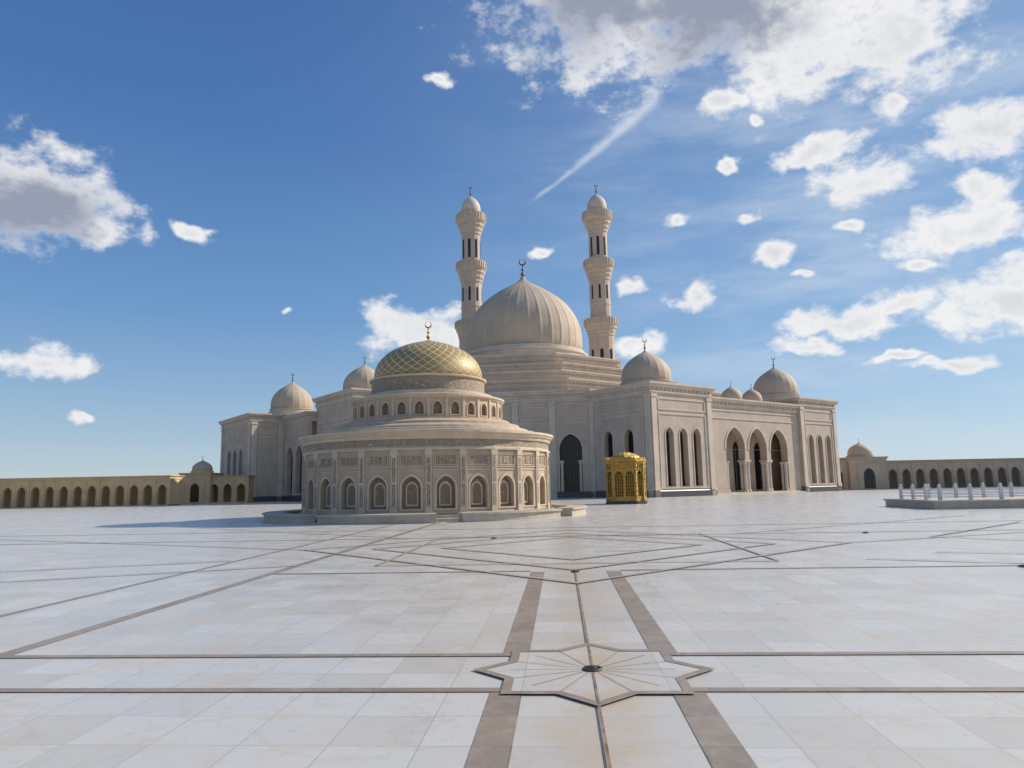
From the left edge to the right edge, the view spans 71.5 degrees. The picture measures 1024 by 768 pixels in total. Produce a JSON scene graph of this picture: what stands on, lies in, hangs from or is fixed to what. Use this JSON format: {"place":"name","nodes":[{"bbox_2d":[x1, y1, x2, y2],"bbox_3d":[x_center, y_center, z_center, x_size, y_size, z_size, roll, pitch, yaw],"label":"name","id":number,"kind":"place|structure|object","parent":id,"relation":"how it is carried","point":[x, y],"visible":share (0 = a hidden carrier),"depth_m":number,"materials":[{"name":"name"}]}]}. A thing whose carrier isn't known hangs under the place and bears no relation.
{"place":"outdoors","nodes":[
{"label":"outdoors","id":0,"kind":"place"},
{"bbox_2d":[0,475,184,508],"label":"arcade building","id":1,"kind":"structure","parent":0,"point":[105,491],"depth_m":98.70,"materials":[{"name":"stone"}]},
{"bbox_2d":[211,478,253,501],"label":"arcade walls","id":2,"kind":"structure","parent":0,"point":[227,490],"depth_m":114.37,"materials":[{"name":"beige stone"}]},
{"bbox_2d":[343,364,374,389],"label":"dome","id":3,"kind":"structure","parent":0,"point":[361,376],"depth_m":107.28,"materials":[{"name":"stone"}]},
{"bbox_2d":[0,487,1023,767],"bbox_3d":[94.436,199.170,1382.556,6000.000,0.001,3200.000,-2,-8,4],"label":"ground","id":4,"kind":"structure","parent":0,"point":[886,595],"depth_m":8.49,"materials":[{"name":"stone"}]},
{"bbox_2d":[178,472,224,503],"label":"gate block","id":5,"kind":"structure","parent":4,"relation":"on","point":[208,492],"depth_m":112.44,"materials":[{"name":"beige stone"}]},
{"bbox_2d":[190,483,198,501],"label":"gate opening","id":6,"kind":"object","parent":5,"relation":"in","point":[194,492],"visible":1,"depth_m":112.20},
{"bbox_2d":[191,470,213,472],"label":"dome drum","id":7,"kind":"object","parent":5,"relation":"on","point":[203,471],"visible":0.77,"depth_m":114.08,"materials":[{"name":"stone"}]},
{"bbox_2d":[192,460,212,470],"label":"arcade dome","id":8,"kind":"structure","parent":7,"relation":"on","point":[202,465],"depth_m":114.57,"materials":[{"name":"stone"}]},
{"bbox_2d":[210,475,254,502],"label":"arcade trim","id":9,"kind":"structure","parent":4,"relation":"on","point":[234,477],"depth_m":113.26,"materials":[{"name":"beige stone"}]},
{"bbox_2d":[262,322,586,524],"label":"domed pavilion","id":10,"kind":"structure","parent":4,"relation":"on","point":[427,434],"depth_m":38.69,"materials":[{"name":"stone"}]},
{"bbox_2d":[455,209,486,352],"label":"minaret shaft","id":11,"kind":"object","parent":4,"relation":"on","point":[472,275],"visible":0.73,"depth_m":173.37,"materials":[{"name":"beige stone"}]},
{"bbox_2d":[461,196,480,210],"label":"minaret cap","id":12,"kind":"object","parent":11,"relation":"on","point":[470,202],"visible":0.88,"depth_m":176.28,"materials":[{"name":"beige stone"}]},
{"bbox_2d":[455,210,486,327],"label":"balcony rails","id":13,"kind":"object","parent":11,"relation":"attached to","point":[485,264],"visible":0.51,"depth_m":173.94,"materials":[{"name":"stone"}]},
{"bbox_2d":[462,238,481,301],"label":"minaret windows","id":14,"kind":"structure","parent":11,"relation":"in","point":[469,248],"depth_m":174.26,"materials":[{"name":"black glass"}]},
{"bbox_2d":[0,515,1023,767],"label":"paving bands","id":15,"kind":"object","parent":4,"relation":"on","point":[654,667],"visible":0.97,"depth_m":6.61,"materials":[{"name":"brown stone"}]},
{"bbox_2d":[582,665,602,671],"bbox_3d":[0.746,2.623,6.577,0.190,0.033,0.190,-1,-8,0],"label":"floor drain","id":16,"kind":"object","parent":15,"relation":"on","point":[592,668],"visible":1,"depth_m":6.54,"materials":[{"name":"metal"}]},
{"bbox_2d":[222,360,836,496],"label":"walls","id":17,"kind":"structure","parent":4,"relation":"on","point":[792,456],"depth_m":102.11,"materials":[{"name":"stone"}]},
{"bbox_2d":[291,431,761,493],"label":"windows","id":18,"kind":"structure","parent":17,"relation":"attached to","point":[574,451],"depth_m":99.35,"materials":[{"name":"black glass"}]},
{"bbox_2d":[290,431,820,495],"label":"mullions","id":19,"kind":"object","parent":18,"relation":"attached to","point":[735,473],"visible":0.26,"depth_m":99.33,"materials":[{"name":"brown metal"}]},
{"bbox_2d":[218,352,838,428],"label":"cornices","id":20,"kind":"object","parent":17,"relation":"on","point":[607,386],"visible":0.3,"depth_m":109.79,"materials":[{"name":"stone"}]},
{"bbox_2d":[268,408,313,415],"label":"dome drum","id":21,"kind":"object","parent":20,"relation":"on","point":[284,411],"visible":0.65,"depth_m":120.38,"materials":[{"name":"stone"}]},
{"bbox_2d":[270,382,312,408],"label":"dome","id":22,"kind":"structure","parent":21,"relation":"on","point":[292,395],"depth_m":121.59,"materials":[{"name":"stone"}]},
{"bbox_2d":[467,343,587,355],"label":"dome drum","id":23,"kind":"object","parent":20,"relation":"on","point":[517,348],"visible":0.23,"depth_m":136.41,"materials":[{"name":"stone"}]},
{"bbox_2d":[466,277,581,351],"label":"dome","id":24,"kind":"structure","parent":23,"relation":"on","point":[522,310],"depth_m":139.69,"materials":[{"name":"stone"}]},
{"bbox_2d":[519,260,525,276],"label":"finial","id":25,"kind":"object","parent":24,"relation":"on","point":[522,270],"visible":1,"depth_m":150.88,"materials":[{"name":"brown metal"}]},
{"bbox_2d":[620,379,672,384],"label":"dome drum","id":26,"kind":"object","parent":20,"relation":"on","point":[642,380],"visible":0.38,"depth_m":96.07,"materials":[{"name":"stone"}]},
{"bbox_2d":[621,350,670,381],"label":"dome","id":27,"kind":"structure","parent":26,"relation":"on","point":[644,364],"depth_m":96.66,"materials":[{"name":"stone"}]},
{"bbox_2d":[721,386,741,398],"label":"dome","id":28,"kind":"structure","parent":20,"relation":"on","point":[731,392],"depth_m":105.81,"materials":[{"name":"stone"}]},
{"bbox_2d":[742,388,762,400],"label":"dome","id":29,"kind":"structure","parent":20,"relation":"on","point":[751,394],"depth_m":108.83,"materials":[{"name":"stone"}]},
{"bbox_2d":[761,393,799,400],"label":"dome drum","id":30,"kind":"object","parent":20,"relation":"on","point":[774,396],"visible":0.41,"depth_m":114.01,"materials":[{"name":"stone"}]},
{"bbox_2d":[753,366,798,394],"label":"dome","id":31,"kind":"structure","parent":30,"relation":"on","point":[773,380],"depth_m":115.06,"materials":[{"name":"stone"}]},
{"bbox_2d":[220,393,841,500],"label":"window frames and columns","id":32,"kind":"structure","parent":4,"relation":"on","point":[651,457],"depth_m":99.83,"materials":[{"name":"stone"}]},
{"bbox_2d":[312,422,781,486],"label":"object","id":33,"kind":"object","parent":4,"relation":"on","point":[313,428],"visible":0.06,"depth_m":113.61,"materials":[{"name":"stone"}]},
{"bbox_2d":[253,486,842,501],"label":"granite base","id":34,"kind":"object","parent":4,"relation":"on","point":[664,493],"visible":0.23,"depth_m":97.67,"materials":[{"name":"grey stone"}]},
{"bbox_2d":[582,206,617,358],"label":"minaret shaft","id":35,"kind":"object","parent":4,"relation":"on","point":[601,334],"visible":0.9,"depth_m":172.72,"materials":[{"name":"beige stone"}]},
{"bbox_2d":[587,194,606,208],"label":"minaret cap","id":36,"kind":"object","parent":35,"relation":"on","point":[596,200],"visible":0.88,"depth_m":176.31,"materials":[{"name":"beige stone"}]},
{"bbox_2d":[582,208,618,327],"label":"balcony rails","id":37,"kind":"object","parent":35,"relation":"attached to","point":[584,263],"visible":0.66,"depth_m":173.33,"materials":[{"name":"stone"}]},
{"bbox_2d":[589,236,612,358],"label":"minaret windows","id":38,"kind":"structure","parent":35,"relation":"attached to","point":[601,349],"depth_m":173.26,"materials":[{"name":"black glass"}]},
{"bbox_2d":[604,449,647,503],"bbox_3d":[10.159,8.190,63.453,3.600,4.905,3.600,-3,-8,14],"label":"gilded kiosk","id":39,"kind":"object","parent":4,"relation":"on","point":[625,478],"visible":1,"depth_m":62.00,"materials":[{"name":"gold metal"}]},
{"bbox_2d":[839,456,888,489],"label":"gate block","id":40,"kind":"structure","parent":4,"relation":"on","point":[858,467],"depth_m":122.14,"materials":[{"name":"beige stone"}]},
{"bbox_2d":[846,455,873,456],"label":"dome drum","id":41,"kind":"object","parent":40,"relation":"on","point":[860,456],"visible":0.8,"depth_m":123.43,"materials":[{"name":"stone"}]},
{"bbox_2d":[847,442,871,454],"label":"arcade dome","id":42,"kind":"structure","parent":41,"relation":"on","point":[858,448],"depth_m":124.10,"materials":[{"name":"stone"}]},
{"bbox_2d":[864,468,875,488],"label":"gate opening","id":43,"kind":"object","parent":40,"relation":"in","point":[869,478],"visible":1,"depth_m":121.91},
{"bbox_2d":[840,458,1023,489],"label":"arcade trim","id":44,"kind":"structure","parent":4,"relation":"on","point":[952,461],"depth_m":122.25,"materials":[{"name":"beige stone"}]},
{"bbox_2d":[883,482,1023,508],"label":"stone balustrade planter","id":45,"kind":"object","parent":4,"relation":"on","point":[970,501],"visible":1,"depth_m":39.97,"materials":[{"name":"stone"}]},
{"bbox_2d":[0,0,1023,477],"label":"sky","id":46,"kind":"structure","parent":0,"point":[205,205],"materials":[{"name":"blue"}]},
{"bbox_2d":[840,461,1023,488],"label":"arcade walls","id":47,"kind":"structure","parent":0,"point":[893,479],"depth_m":122.71,"materials":[{"name":"beige stone"}]}
]}

